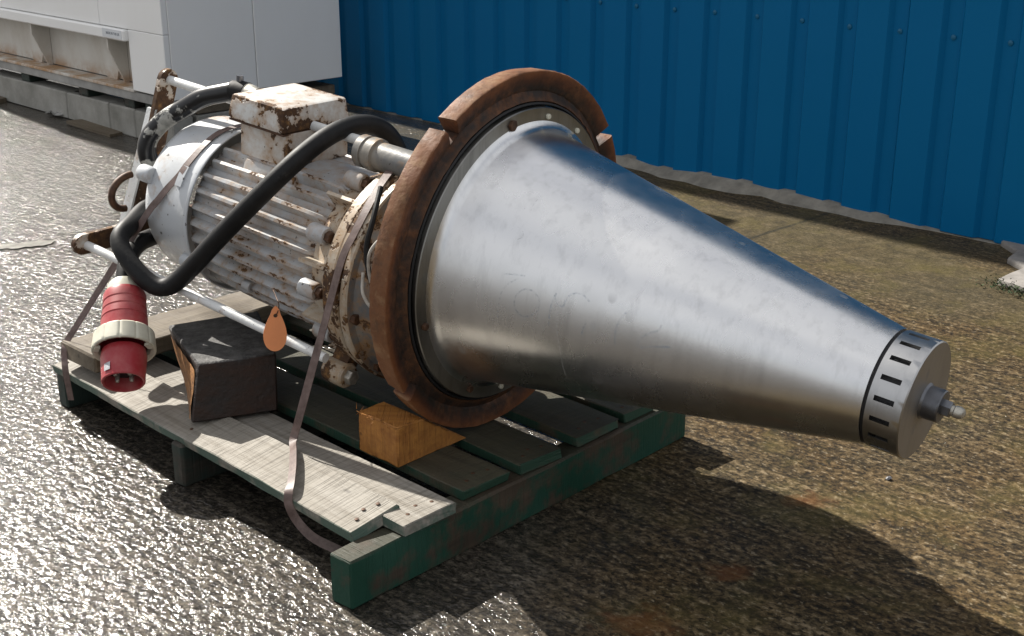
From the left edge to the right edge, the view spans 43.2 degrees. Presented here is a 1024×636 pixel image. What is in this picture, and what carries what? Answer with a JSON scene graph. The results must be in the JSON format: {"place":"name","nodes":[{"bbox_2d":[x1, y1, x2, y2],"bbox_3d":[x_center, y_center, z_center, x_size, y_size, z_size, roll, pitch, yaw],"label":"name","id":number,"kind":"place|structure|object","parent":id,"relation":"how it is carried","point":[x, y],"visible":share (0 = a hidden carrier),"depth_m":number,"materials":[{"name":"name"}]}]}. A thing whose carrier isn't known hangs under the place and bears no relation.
{"place":"outdoors","nodes":[
{"label":"outdoors","id":0,"kind":"place"},
{"bbox_2d":[0,96,6,102],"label":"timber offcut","id":1,"kind":"object","parent":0,"point":[2,99],"visible":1,"depth_m":6.88,"materials":[{"name":"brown wood"}]},
{"bbox_2d":[0,68,1023,635],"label":"ground","id":2,"kind":"structure","parent":0,"point":[112,526],"depth_m":2.59,"materials":[{"name":"grey asphalt"}]},
{"bbox_2d":[0,240,54,248],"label":"painted line","id":3,"kind":"object","parent":2,"relation":"on","point":[24,244],"visible":1,"depth_m":4.36,"materials":[{"name":"paint"}]},
{"bbox_2d":[0,69,78,118],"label":"concrete block","id":4,"kind":"structure","parent":2,"relation":"on","point":[45,95],"depth_m":6.66,"materials":[{"name":"grey concrete"}]},
{"bbox_2d":[21,73,48,81],"bbox_3d":[-2.221,-1.356,6.998,0.090,0.044,0.870,19,27,42],"label":"timber bearer","id":5,"kind":"object","parent":4,"relation":"on","point":[28,78],"visible":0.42,"depth_m":6.71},
{"bbox_2d":[46,110,61,115],"bbox_3d":[-2.300,-1.039,6.521,0.130,0.019,0.060,16,25,37],"label":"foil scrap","id":6,"kind":"object","parent":2,"relation":"on","point":[57,113],"visible":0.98,"depth_m":6.50,"materials":[{"name":"silver metal"}]},
{"bbox_2d":[66,119,122,136],"bbox_3d":[-1.967,-0.927,6.245,0.420,0.017,0.210,18,27,39],"label":"flat offcut","id":7,"kind":"object","parent":2,"relation":"on","point":[94,127],"visible":0.53,"depth_m":6.18,"materials":[{"name":"brown wood"}]},
{"bbox_2d":[67,92,123,127],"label":"concrete block","id":8,"kind":"structure","parent":2,"relation":"on","point":[95,109],"depth_m":6.27,"materials":[{"name":"grey concrete"}]},
{"bbox_2d":[79,87,105,96],"bbox_3d":[-1.783,-1.208,6.585,0.090,0.044,0.870,19,27,42],"label":"timber bearer","id":9,"kind":"object","parent":8,"relation":"on","point":[84,91],"visible":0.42,"depth_m":6.29,"materials":[{"name":"wood"}]},
{"bbox_2d":[109,101,145,137],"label":"concrete block","id":10,"kind":"structure","parent":2,"relation":"on","point":[123,118],"depth_m":6.06,"materials":[{"name":"grey concrete"}]},
{"bbox_2d":[124,98,145,108],"bbox_3d":[-1.472,-1.103,6.293,0.090,0.044,0.870,19,27,42],"label":"timber bearer","id":11,"kind":"object","parent":10,"relation":"on","point":[132,104],"visible":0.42,"depth_m":6.00,"materials":[{"name":"wood"}]},
{"bbox_2d":[135,109,192,145],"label":"concrete block","id":12,"kind":"structure","parent":2,"relation":"on","point":[174,130],"depth_m":5.82,"materials":[{"name":"grey concrete"}]},
{"bbox_3d":[-1.337,-1.058,6.166,0.090,0.043,0.870,19,27,42],"label":"timber bearer","id":13,"kind":"object","parent":12,"relation":"on","visible":0},
{"bbox_2d":[0,0,341,104],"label":"generator enclosure","id":14,"kind":"object","parent":13,"relation":"on","point":[129,49],"visible":0.98,"depth_m":6.01,"materials":[{"name":"metal"}]},
{"bbox_2d":[191,110,228,122],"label":"concrete block","id":15,"kind":"structure","parent":2,"relation":"on","point":[197,117],"depth_m":5.88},
{"bbox_2d":[194,81,334,113],"bbox_3d":[-1.206,-1.054,6.156,0.780,0.045,0.170,-19,27,-42],"label":"timber bearer","id":16,"kind":"object","parent":15,"relation":"on","point":[325,87],"visible":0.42,"depth_m":6.29,"materials":[{"name":"grey wood"}]},
{"bbox_2d":[52,314,684,608],"bbox_3d":[-0.348,0.179,2.990,1.244,0.132,1.052,19,27,42],"label":"wooden pallet","id":17,"kind":"object","parent":2,"relation":"on","point":[355,500],"visible":0.47,"depth_m":2.60,"materials":[{"name":"wood"}]},
{"bbox_2d":[61,291,286,372],"bbox_3d":[-0.675,-0.025,3.273,0.156,0.045,0.933,17,26,40],"label":"loose plank","id":18,"kind":"object","parent":17,"relation":"on","point":[79,352],"visible":0.23,"depth_m":3.13,"materials":[{"name":"beige wood"}]},
{"bbox_2d":[169,311,277,422],"bbox_3d":[-0.627,0.104,2.833,0.206,0.126,0.312,-7,21,-20],"label":"timber block","id":19,"kind":"object","parent":17,"relation":"on","point":[228,366],"depth_m":2.72,"materials":[{"name":"brown wood"}]},
{"bbox_2d":[356,402,465,467],"bbox_3d":[-0.203,0.208,2.593,0.127,0.105,0.203,18,27,41],"label":"wooden wedge","id":20,"kind":"object","parent":17,"relation":"on","point":[394,435],"visible":1,"depth_m":2.54,"materials":[{"name":"brown wood"}]},
{"bbox_2d":[71,68,965,458],"bbox_3d":[-0.037,-0.142,2.610,1.960,0.740,0.740,21,28,33],"label":"conical mixer machine","id":21,"kind":"object","parent":17,"relation":"on","point":[521,236],"visible":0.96,"depth_m":2.34,"materials":[{"name":"silver metal"}]},
{"bbox_2d":[61,124,240,399],"bbox_3d":[-0.793,-0.120,2.944,0.500,0.624,0.105,-5,20,-13],"label":"banding strap","id":22,"kind":"object","parent":21,"relation":"attached to","point":[156,201],"visible":0.86,"depth_m":2.93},
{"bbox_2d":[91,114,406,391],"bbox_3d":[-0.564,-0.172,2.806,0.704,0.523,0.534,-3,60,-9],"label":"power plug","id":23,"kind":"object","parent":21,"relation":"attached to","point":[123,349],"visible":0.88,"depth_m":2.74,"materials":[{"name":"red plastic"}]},
{"bbox_2d":[263,289,286,350],"bbox_3d":[-0.490,0.004,2.658,0.047,0.113,0.086,0,13,-15],"label":"hanging tag","id":24,"kind":"object","parent":21,"relation":"hanging from","point":[275,335],"visible":1,"depth_m":2.63,"materials":[{"name":"orange plastic"}]},
{"bbox_2d":[284,170,392,551],"bbox_3d":[-0.320,0.037,2.585,0.208,0.659,0.605,5,20,12],"label":"banding strap","id":25,"kind":"object","parent":21,"relation":"attached to","point":[305,530],"visible":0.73,"depth_m":2.51,"materials":[{"name":"grey plastic"}]},
{"bbox_2d":[316,0,1023,244],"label":"clad building","id":26,"kind":"structure","parent":2,"relation":"on","point":[907,113],"depth_m":4.88,"materials":[{"name":"blue metal"}]},
{"bbox_2d":[970,275,1023,298],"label":"moss tuft","id":27,"kind":"object","parent":2,"relation":"on","point":[1009,287],"visible":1,"depth_m":3.90,"materials":[{"name":"green plant"}]},
{"bbox_2d":[998,240,1023,292],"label":"concrete slab","id":28,"kind":"structure","parent":2,"relation":"on","point":[1016,258],"depth_m":4.12,"materials":[{"name":"grey concrete"}]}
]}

